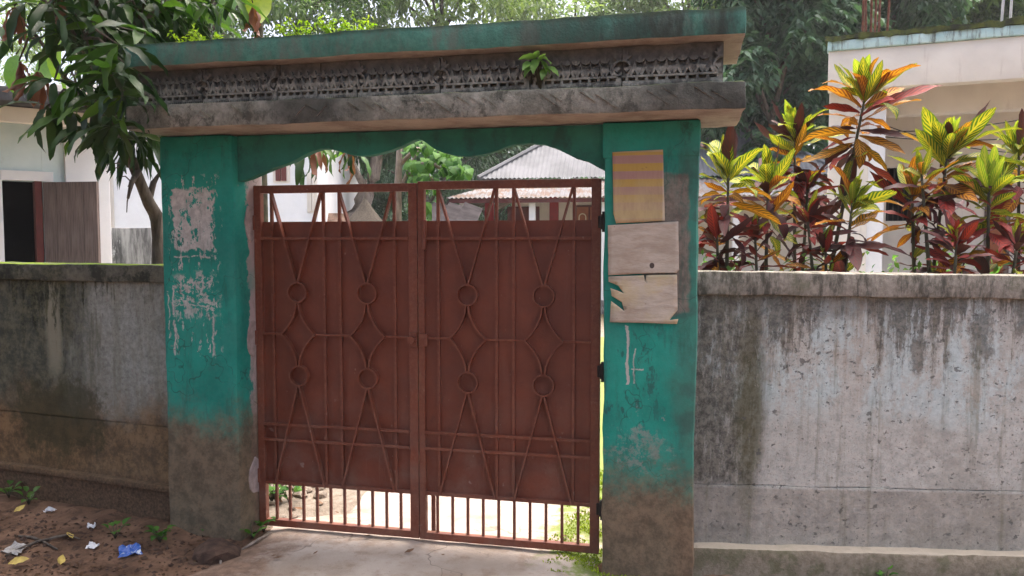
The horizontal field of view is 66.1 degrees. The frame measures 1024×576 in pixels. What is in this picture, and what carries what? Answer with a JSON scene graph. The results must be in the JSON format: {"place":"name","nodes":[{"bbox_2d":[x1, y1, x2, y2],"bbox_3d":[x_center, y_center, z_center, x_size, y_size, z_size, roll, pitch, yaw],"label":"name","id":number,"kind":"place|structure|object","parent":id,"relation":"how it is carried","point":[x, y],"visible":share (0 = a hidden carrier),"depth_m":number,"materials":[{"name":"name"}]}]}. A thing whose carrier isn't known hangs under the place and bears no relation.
{"place":"outdoors","nodes":[
{"label":"outdoors","id":0,"kind":"place"},
{"bbox_2d":[189,337,603,575],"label":"path","id":1,"kind":"structure","parent":0,"point":[338,553],"depth_m":4.07,"materials":[{"name":"concrete"}]},
{"bbox_2d":[241,533,271,549],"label":"twig","id":2,"kind":"object","parent":1,"relation":"on","point":[254,542],"visible":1,"depth_m":4.16,"materials":[{"name":"brown plant"}]},
{"bbox_2d":[543,470,625,575],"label":"grass","id":3,"kind":"structure","parent":1,"relation":"on","point":[596,558],"depth_m":4.01,"materials":[{"name":"green plant"}]},
{"bbox_2d":[0,258,823,575],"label":"ground","id":4,"kind":"structure","parent":0,"point":[62,514],"depth_m":4.20,"materials":[{"name":"brown soil"}]},
{"bbox_2d":[0,480,21,497],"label":"weed","id":5,"kind":"object","parent":4,"relation":"on","point":[8,489],"visible":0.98,"depth_m":4.73,"materials":[{"name":"green plant"}]},
{"bbox_2d":[1,541,25,554],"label":"plastic bag","id":6,"kind":"object","parent":4,"relation":"on","point":[14,546],"visible":1,"depth_m":4.03,"materials":[{"name":"white plastic"}]},
{"bbox_2d":[8,556,28,563],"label":"fallen leaf","id":7,"kind":"object","parent":4,"relation":"on","point":[16,560],"visible":1,"depth_m":3.86,"materials":[{"name":"yellow plant"}]},
{"bbox_2d":[14,504,25,511],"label":"fallen leaf","id":8,"kind":"object","parent":4,"relation":"on","point":[19,508],"visible":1,"depth_m":4.50,"materials":[{"name":"yellow plant"}]},
{"bbox_2d":[11,486,39,504],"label":"weed","id":9,"kind":"object","parent":4,"relation":"on","point":[30,494],"visible":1,"depth_m":4.63,"materials":[{"name":"green plant"}]},
{"bbox_2d":[5,538,47,556],"bbox_3d":[-2.456,1.329,4.081,0.024,0.043,0.304,3,4,41],"label":"twig","id":10,"kind":"object","parent":4,"relation":"on","point":[30,544],"visible":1,"depth_m":4.05,"materials":[{"name":"brown wood"}]},
{"bbox_2d":[18,535,57,549],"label":"twig","id":11,"kind":"object","parent":4,"relation":"on","point":[37,538],"visible":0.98,"depth_m":4.13,"materials":[{"name":"brown wood"}]},
{"bbox_2d":[43,506,56,512],"bbox_3d":[-2.635,1.265,4.486,0.067,0.036,0.035,-1,3,-10],"label":"paper scrap","id":12,"kind":"object","parent":4,"relation":"on","point":[48,508],"visible":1,"depth_m":4.49,"materials":[{"name":"white paper"}]},
{"bbox_2d":[0,85,111,262],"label":"outbuilding","id":13,"kind":"structure","parent":4,"relation":"on","point":[56,208],"depth_m":8.10,"materials":[{"name":"white paint"}]},
{"bbox_2d":[38,534,79,542],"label":"twig","id":14,"kind":"object","parent":4,"relation":"on","point":[58,536],"visible":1,"depth_m":4.14,"materials":[{"name":"brown wood"}]},
{"bbox_2d":[57,555,64,564],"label":"fallen leaf","id":15,"kind":"object","parent":4,"relation":"on","point":[61,559],"visible":1,"depth_m":3.83,"materials":[{"name":"yellow plant"}]},
{"bbox_2d":[0,0,140,85],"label":"broadleaf tree","id":16,"kind":"object","parent":4,"relation":"on","point":[16,46],"visible":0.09,"depth_m":32.52,"materials":[{"name":"green plant"}]},
{"bbox_2d":[3,40,159,141],"bbox_3d":[-3.563,-0.604,6.875,1.518,3.590,0.335,0,3,-7],"label":"broad leaf plant","id":17,"kind":"object","parent":4,"relation":"on","point":[47,69],"visible":0.2,"depth_m":6.68,"materials":[{"name":"green plant"}]},
{"bbox_2d":[0,262,169,519],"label":"boundary wall","id":18,"kind":"structure","parent":4,"relation":"on","point":[83,401],"depth_m":4.57,"materials":[{"name":"concrete"}]},
{"bbox_2d":[87,522,95,527],"bbox_3d":[-2.290,1.292,4.286,0.044,0.030,0.034,-2,4,-24],"label":"paper scrap","id":19,"kind":"object","parent":4,"relation":"on","point":[90,525],"visible":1,"depth_m":4.28,"materials":[{"name":"white paper"}]},
{"bbox_2d":[85,541,98,548],"bbox_3d":[-2.173,1.335,4.076,0.062,0.026,0.048,1,17,12],"label":"paper scrap","id":20,"kind":"object","parent":4,"relation":"on","point":[93,545],"visible":1,"depth_m":4.08,"materials":[{"name":"white paper"}]},
{"bbox_2d":[101,517,131,538],"bbox_3d":[-2.101,1.280,4.177,0.139,0.097,0.129,1,4,18],"label":"weed","id":21,"kind":"object","parent":4,"relation":"on","point":[125,520],"visible":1,"depth_m":4.19,"materials":[{"name":"green plant"}]},
{"bbox_2d":[0,509,243,575],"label":"earth crumbs","id":22,"kind":"object","parent":4,"relation":"on","point":[24,540],"visible":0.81,"depth_m":4.01,"materials":[{"name":"brown soil"}]},
{"bbox_2d":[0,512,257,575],"bbox_3d":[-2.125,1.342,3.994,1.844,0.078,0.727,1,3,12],"label":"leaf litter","id":23,"kind":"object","parent":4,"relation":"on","point":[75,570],"visible":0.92,"depth_m":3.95,"materials":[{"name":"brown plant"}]},
{"bbox_2d":[118,543,142,557],"bbox_3d":[-1.926,1.320,3.967,0.115,0.027,0.094,-2,18,-29],"label":"plastic wrapper","id":24,"kind":"object","parent":4,"relation":"on","point":[127,550],"visible":1,"depth_m":3.96,"materials":[{"name":"blue plastic"}]},
{"bbox_2d":[111,228,151,263],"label":"wall","id":25,"kind":"structure","parent":4,"relation":"on","point":[131,245],"depth_m":10.48,"materials":[{"name":"grey concrete"}]},
{"bbox_2d":[144,525,177,541],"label":"weed","id":26,"kind":"object","parent":4,"relation":"on","point":[159,535],"visible":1,"depth_m":4.10,"materials":[{"name":"green plant"}]},
{"bbox_2d":[0,0,371,263],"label":"mango tree","id":27,"kind":"object","parent":4,"relation":"on","point":[109,35],"visible":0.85,"depth_m":4.11,"materials":[{"name":"green plant"}]},
{"bbox_2d":[25,85,359,227],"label":"white house","id":28,"kind":"structure","parent":4,"relation":"on","point":[295,207],"depth_m":14.44,"materials":[{"name":"beige paint"}]},
{"bbox_2d":[109,172,114,227],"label":"pillar","id":29,"kind":"structure","parent":28,"relation":"in","point":[111,180],"depth_m":14.41,"materials":[{"name":"beige paint"}]},
{"bbox_2d":[273,165,289,181],"bbox_3d":[-4.215,-2.120,14.375,0.306,0.371,0.070,0,3,0],"label":"window","id":30,"kind":"structure","parent":28,"relation":"in","point":[282,174],"depth_m":14.35,"materials":[{"name":"beige paint"}]},
{"bbox_2d":[307,173,316,211],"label":"pillar","id":31,"kind":"structure","parent":28,"relation":"in","point":[311,197],"depth_m":14.38,"materials":[{"name":"beige paint"}]},
{"bbox_2d":[193,538,238,563],"bbox_3d":[-1.509,1.352,4.005,0.209,0.128,0.206,-2,4,-26],"label":"stone","id":32,"kind":"object","parent":4,"relation":"on","point":[209,551],"visible":0.79,"depth_m":3.94,"materials":[{"name":"stone"}]},
{"bbox_2d":[147,0,312,38],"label":"broadleaf tree","id":33,"kind":"object","parent":4,"relation":"on","point":[276,13],"visible":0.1,"depth_m":25.60,"materials":[{"name":"green plant"}]},
{"bbox_2d":[219,0,271,221],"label":"broad leaf plant","id":34,"kind":"object","parent":4,"relation":"on","point":[264,6],"visible":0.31,"depth_m":6.25,"materials":[{"name":"green plant"}]},
{"bbox_2d":[240,519,275,538],"bbox_3d":[-1.389,1.304,4.242,0.225,0.104,0.206,0,3,0],"label":"weed","id":35,"kind":"object","parent":4,"relation":"on","point":[248,531],"visible":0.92,"depth_m":4.25,"materials":[{"name":"green plant"}]},
{"bbox_2d":[255,516,275,531],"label":"weed","id":36,"kind":"object","parent":4,"relation":"on","point":[260,523],"visible":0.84,"depth_m":4.34,"materials":[{"name":"green plant"}]},
{"bbox_2d":[269,485,286,499],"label":"weed","id":37,"kind":"object","parent":4,"relation":"on","point":[271,487],"visible":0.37,"depth_m":4.80,"materials":[{"name":"green plant"}]},
{"bbox_2d":[269,484,288,500],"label":"weed","id":38,"kind":"object","parent":4,"relation":"on","point":[281,488],"visible":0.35,"depth_m":4.83,"materials":[{"name":"green plant"}]},
{"bbox_2d":[270,484,301,501],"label":"weed","id":39,"kind":"object","parent":4,"relation":"on","point":[297,488],"visible":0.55,"depth_m":4.83,"materials":[{"name":"green plant"}]},
{"bbox_2d":[296,492,307,497],"bbox_3d":[-1.322,1.305,4.951,0.064,0.044,0.065,2,4,32],"label":"stone","id":40,"kind":"object","parent":4,"relation":"on","point":[299,495],"visible":0.71,"depth_m":4.93,"materials":[{"name":"beige stone"}]},
{"bbox_2d":[210,0,394,36],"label":"broadleaf tree","id":41,"kind":"object","parent":4,"relation":"on","point":[354,6],"visible":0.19,"depth_m":28.36,"materials":[{"name":"green plant"}]},
{"bbox_2d":[314,490,327,498],"bbox_3d":[-1.209,1.308,4.969,0.076,0.059,0.093,-2,4,-35],"label":"stone","id":42,"kind":"object","parent":4,"relation":"on","point":[322,494],"visible":0.79,"depth_m":4.95,"materials":[{"name":"beige stone"}]},
{"bbox_2d":[327,213,345,221],"bbox_3d":[-3.597,-0.388,15.443,2.443,2.142,2.510,2,4,30],"label":"earth heap","id":43,"kind":"object","parent":4,"relation":"on","point":[332,217],"visible":0.03,"depth_m":15.18,"materials":[{"name":"brown soil"}]},
{"bbox_2d":[349,179,381,220],"bbox_3d":[-2.510,-0.525,13.494,1.267,2.671,1.251,0,3,0],"label":"thatched stack","id":44,"kind":"object","parent":4,"relation":"on","point":[365,211],"visible":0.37,"depth_m":13.30,"materials":[{"name":"beige plant"}]},
{"bbox_2d":[360,153,407,220],"bbox_3d":[-5.809,-4.431,29.773,5.113,8.517,4.255,0,3,0],"label":"tree","id":45,"kind":"object","parent":4,"relation":"on","point":[380,203],"visible":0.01,"depth_m":29.23,"materials":[{"name":"green plant"}]},
{"bbox_2d":[347,142,448,218],"bbox_3d":[-2.829,-2.418,17.411,3.701,5.994,2.928,0,3,0],"label":"leaning tree","id":46,"kind":"object","parent":4,"relation":"on","point":[375,164],"visible":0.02,"depth_m":16.80,"materials":[{"name":"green plant"}]},
{"bbox_2d":[360,146,498,220],"bbox_3d":[-3.221,-4.320,27.554,4.493,8.556,5.473,3,4,41],"label":"tree","id":47,"kind":"object","parent":4,"relation":"on","point":[428,198],"visible":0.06,"depth_m":27.73,"materials":[{"name":"green plant"}]},
{"bbox_2d":[395,140,473,220],"bbox_3d":[-0.846,-0.293,8.473,0.904,2.780,0.820,0,3,0],"label":"young tree","id":48,"kind":"object","parent":4,"relation":"on","point":[451,169],"visible":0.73,"depth_m":8.24,"materials":[{"name":"green plant"}]},
{"bbox_2d":[126,7,746,575],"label":"gateway","id":49,"kind":"object","parent":4,"relation":"on","point":[240,121],"visible":0.9,"depth_m":3.72,"materials":[{"name":"green paint"}]},
{"bbox_2d":[167,26,194,41],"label":"roof weed","id":50,"kind":"object","parent":49,"relation":"on","point":[185,37],"visible":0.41,"depth_m":3.94,"materials":[{"name":"green plant"}]},
{"bbox_2d":[189,23,217,40],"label":"roof weed","id":51,"kind":"object","parent":49,"relation":"on","point":[197,37],"visible":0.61,"depth_m":3.92,"materials":[{"name":"green plant"}]},
{"bbox_2d":[214,32,223,38],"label":"roof weed","id":52,"kind":"object","parent":49,"relation":"on","point":[216,36],"visible":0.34,"depth_m":3.89,"materials":[{"name":"green plant"}]},
{"bbox_2d":[274,22,302,34],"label":"roof weed","id":53,"kind":"object","parent":49,"relation":"on","point":[283,30],"visible":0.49,"depth_m":3.81,"materials":[{"name":"green plant"}]},
{"bbox_2d":[285,15,324,33],"bbox_3d":[-1.000,-1.253,3.817,0.199,0.132,0.110,0,3,0],"label":"roof weed","id":54,"kind":"object","parent":49,"relation":"on","point":[306,31],"visible":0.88,"depth_m":3.81,"materials":[{"name":"green plant"}]},
{"bbox_2d":[314,16,349,32],"bbox_3d":[-0.862,-1.241,3.775,0.174,0.117,0.094,0,3,0],"label":"roof weed","id":55,"kind":"object","parent":49,"relation":"on","point":[327,27],"visible":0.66,"depth_m":3.76,"materials":[{"name":"green plant"}]},
{"bbox_2d":[253,183,419,537],"bbox_3d":[-0.964,0.387,4.207,0.962,1.872,0.093,1,3,12],"label":"gate leaf","id":56,"kind":"object","parent":49,"relation":"attached to","point":[337,340],"visible":0.97,"depth_m":4.23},
{"bbox_2d":[339,11,376,31],"bbox_3d":[-0.736,-1.247,3.746,0.188,0.128,0.123,0,3,0],"label":"roof weed","id":57,"kind":"object","parent":49,"relation":"on","point":[345,23],"visible":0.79,"depth_m":3.74,"materials":[{"name":"green plant"}]},
{"bbox_2d":[417,178,603,553],"bbox_3d":[-0.006,0.395,4.023,0.980,1.882,0.083,1,3,12],"label":"gate leaf","id":58,"kind":"object","parent":49,"relation":"attached to","point":[511,369],"visible":0.97,"depth_m":4.02,"materials":[{"name":"metal"}]},
{"bbox_2d":[519,50,558,88],"bbox_3d":[0.115,-0.958,3.476,0.179,0.167,0.098,0,3,0],"label":"fig seedling","id":59,"kind":"object","parent":49,"relation":"on","point":[534,65],"visible":0.91,"depth_m":3.47,"materials":[{"name":"green plant"}]},
{"bbox_2d":[612,150,664,222],"bbox_3d":[0.583,-0.466,3.626,0.243,0.335,0.008,1,3,12],"label":"poster","id":60,"kind":"object","parent":49,"relation":"attached to","point":[638,186],"visible":1,"depth_m":3.63,"materials":[{"name":"paper"}]},
{"bbox_2d":[608,275,677,323],"bbox_3d":[0.608,0.050,3.650,0.322,0.228,0.009,1,3,12],"label":"poster","id":61,"kind":"object","parent":49,"relation":"attached to","point":[652,299],"visible":1,"depth_m":3.65,"materials":[{"name":"paper"}]},
{"bbox_2d":[608,221,678,274],"bbox_3d":[0.606,-0.182,3.636,0.327,0.249,0.008,1,3,13],"label":"poster","id":62,"kind":"object","parent":49,"relation":"attached to","point":[641,248],"visible":1,"depth_m":3.64,"materials":[{"name":"beige paper"}]},
{"bbox_2d":[318,0,558,202],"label":"broadleaf tree","id":63,"kind":"object","parent":4,"relation":"on","point":[436,16],"visible":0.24,"depth_m":31.53,"materials":[{"name":"green plant"}]},
{"bbox_2d":[432,144,564,220],"bbox_3d":[-0.164,-4.950,31.897,6.407,9.300,6.107,-1,4,-15],"label":"tree","id":64,"kind":"object","parent":4,"relation":"on","point":[503,155],"visible":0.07,"depth_m":30.31,"materials":[{"name":"green plant"}]},
{"bbox_2d":[462,0,692,178],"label":"broadleaf tree","id":65,"kind":"object","parent":4,"relation":"on","point":[569,9],"visible":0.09,"depth_m":34.88,"materials":[{"name":"green plant"}]},
{"bbox_2d":[360,140,827,260],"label":"wood","id":66,"kind":"object","parent":4,"relation":"on","point":[481,216],"visible":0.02,"depth_m":47.86,"materials":[{"name":"green plant"}]},
{"bbox_2d":[541,0,696,178],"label":"thicket tree","id":67,"kind":"object","parent":4,"relation":"on","point":[632,12],"visible":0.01,"depth_m":36.69,"materials":[{"name":"green plant"}]},
{"bbox_2d":[446,126,827,313],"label":"veranda house","id":68,"kind":"structure","parent":4,"relation":"on","point":[537,161],"depth_m":18.24,"materials":[{"name":"white paint"}]},
{"bbox_2d":[507,206,539,219],"bbox_3d":[0.271,-1.191,18.945,0.777,1.531,0.075,1,3,9],"label":"window","id":69,"kind":"structure","parent":68,"relation":"in","point":[525,210],"depth_m":18.89,"materials":[{"name":"red paint"}]},
{"bbox_2d":[576,205,591,219],"bbox_3d":[1.831,-0.911,18.709,0.637,2.100,0.085,1,3,9],"label":"door","id":70,"kind":"structure","parent":68,"relation":"in","point":[583,212],"depth_m":18.65,"materials":[{"name":"red paint"}]},
{"bbox_2d":[576,0,713,16],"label":"broadleaf tree","id":71,"kind":"object","parent":4,"relation":"on","point":[648,4],"visible":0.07,"depth_m":34.55,"materials":[{"name":"green plant"}]},
{"bbox_2d":[697,127,780,270],"bbox_3d":[1.163,0.204,4.545,0.516,2.255,0.602,-1,4,-18],"label":"croton","id":72,"kind":"object","parent":4,"relation":"on","point":[722,154],"visible":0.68,"depth_m":4.42,"materials":[{"name":"plant"}]},
{"bbox_2d":[714,144,803,270],"bbox_3d":[1.474,0.228,4.745,0.525,2.184,0.655,3,5,42],"label":"croton","id":73,"kind":"object","parent":4,"relation":"on","point":[768,171],"visible":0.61,"depth_m":4.61,"materials":[{"name":"plant"}]},
{"bbox_2d":[691,0,884,177],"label":"feathery tree","id":74,"kind":"object","parent":4,"relation":"on","point":[777,64],"visible":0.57,"depth_m":17.91,"materials":[{"name":"green plant"}]},
{"bbox_2d":[751,100,854,270],"bbox_3d":[1.873,0.034,5.118,0.600,2.526,0.686,0,3,0],"label":"croton","id":75,"kind":"object","parent":4,"relation":"on","point":[797,125],"visible":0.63,"depth_m":4.97,"materials":[{"name":"plant"}]},
{"bbox_2d":[781,164,914,271],"bbox_3d":[1.859,0.320,4.452,0.702,2.034,0.513,2,4,31],"label":"croton","id":76,"kind":"object","parent":4,"relation":"on","point":[855,197],"visible":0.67,"depth_m":4.41,"materials":[{"name":"plant"}]},
{"bbox_2d":[698,249,1012,273],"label":"undergrowth","id":77,"kind":"object","parent":4,"relation":"on","point":[996,269],"visible":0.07,"depth_m":4.74,"materials":[{"name":"green plant"}]},
{"bbox_2d":[693,269,1023,575],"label":"boundary wall","id":78,"kind":"structure","parent":4,"relation":"on","point":[858,423],"depth_m":3.91,"materials":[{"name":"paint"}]},
{"bbox_2d":[798,54,942,271],"bbox_3d":[1.996,-0.021,4.570,0.699,2.702,0.610,-1,4,-23],"label":"croton","id":79,"kind":"object","parent":4,"relation":"on","point":[865,85],"visible":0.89,"depth_m":4.52,"materials":[{"name":"plant"}]},
{"bbox_2d":[876,565,897,575],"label":"weed","id":80,"kind":"object","parent":4,"relation":"on","point":[880,573],"visible":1,"depth_m":3.86,"materials":[{"name":"green plant"}]},
{"bbox_2d":[798,0,979,141],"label":"feathery tree","id":81,"kind":"object","parent":4,"relation":"on","point":[904,14],"visible":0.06,"depth_m":19.33,"materials":[{"name":"green plant"}]},
{"bbox_2d":[825,17,1023,274],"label":"flat roofed house","id":82,"kind":"structure","parent":4,"relation":"on","point":[974,68],"depth_m":8.54,"materials":[{"name":"beige paint"}]},
{"bbox_2d":[861,0,876,31],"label":"rebar cluster","id":83,"kind":"object","parent":82,"relation":"on","point":[864,15],"visible":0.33,"depth_m":8.80,"materials":[{"name":"brown metal"}]},
{"bbox_2d":[877,0,889,30],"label":"rebar cluster","id":84,"kind":"object","parent":82,"relation":"on","point":[888,16],"visible":0.63,"depth_m":8.69,"materials":[{"name":"brown metal"}]},
{"bbox_2d":[886,168,910,220],"bbox_3d":[4.883,-1.180,9.946,0.291,0.668,0.088,1,4,22],"label":"window","id":85,"kind":"structure","parent":82,"relation":"in","point":[892,171],"depth_m":9.95,"materials":[{"name":"metal"}]},
{"bbox_2d":[885,136,1001,140],"bbox_3d":[4.539,-1.529,7.941,1.492,0.139,0.011,3,5,45],"label":"cable","id":86,"kind":"object","parent":82,"relation":"attached to","point":[914,139],"visible":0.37,"depth_m":8.28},
{"bbox_2d":[889,126,1023,153],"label":"cable","id":87,"kind":"object","parent":82,"relation":"attached to","point":[964,147],"visible":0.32,"depth_m":7.91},
{"bbox_2d":[898,119,1018,131],"bbox_3d":[4.535,-1.641,7.936,1.487,0.069,0.011,3,5,45],"label":"cable","id":88,"kind":"object","parent":82,"relation":"attached to","point":[958,128],"visible":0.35,"depth_m":7.74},
{"bbox_2d":[983,189,1011,272],"bbox_3d":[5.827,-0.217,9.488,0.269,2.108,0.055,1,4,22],"label":"door","id":89,"kind":"structure","parent":82,"relation":"in","point":[994,247],"depth_m":9.45,"materials":[{"name":"brown wood"}]},
{"bbox_2d":[1000,0,1012,19],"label":"rebar cluster","id":90,"kind":"object","parent":82,"relation":"on","point":[1010,10],"visible":0.46,"depth_m":7.99,"materials":[{"name":"metal"}]},
{"bbox_2d":[883,147,995,272],"bbox_3d":[2.381,0.273,4.379,0.468,2.138,0.587,-1,4,-20],"label":"croton","id":91,"kind":"object","parent":4,"relation":"on","point":[958,233],"visible":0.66,"depth_m":4.36,"materials":[{"name":"red plant"}]},
{"bbox_2d":[866,101,1023,272],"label":"croton","id":92,"kind":"object","parent":4,"relation":"on","point":[947,140],"visible":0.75,"depth_m":4.58,"materials":[{"name":"green plant"}]},
{"bbox_2d":[881,0,1023,27],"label":"feathery tree","id":93,"kind":"object","parent":4,"relation":"on","point":[987,4],"visible":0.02,"depth_m":22.16,"materials":[{"name":"green plant"}]},
{"bbox_2d":[927,144,1023,274],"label":"croton","id":94,"kind":"object","parent":4,"relation":"on","point":[994,172],"visible":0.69,"depth_m":4.42,"materials":[{"name":"plant"}]},
{"bbox_2d":[969,1,1020,22],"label":"feathery tree","id":95,"kind":"object","parent":4,"relation":"on","point":[998,14],"visible":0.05,"depth_m":22.68,"materials":[{"name":"green plant"}]},
{"bbox_2d":[982,108,1023,274],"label":"croton","id":96,"kind":"object","parent":4,"relation":"on","point":[1013,140],"visible":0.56,"depth_m":4.64,"materials":[{"name":"plant"}]},
{"bbox_2d":[407,202,482,220],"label":"tin shed","id":97,"kind":"structure","parent":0,"point":[466,211],"depth_m":15.88,"materials":[{"name":"grey metal"}]},
{"bbox_2d":[0,0,973,208],"label":"sky","id":98,"kind":"structure","parent":0,"point":[64,65],"materials":[{"name":"white"}]}
]}

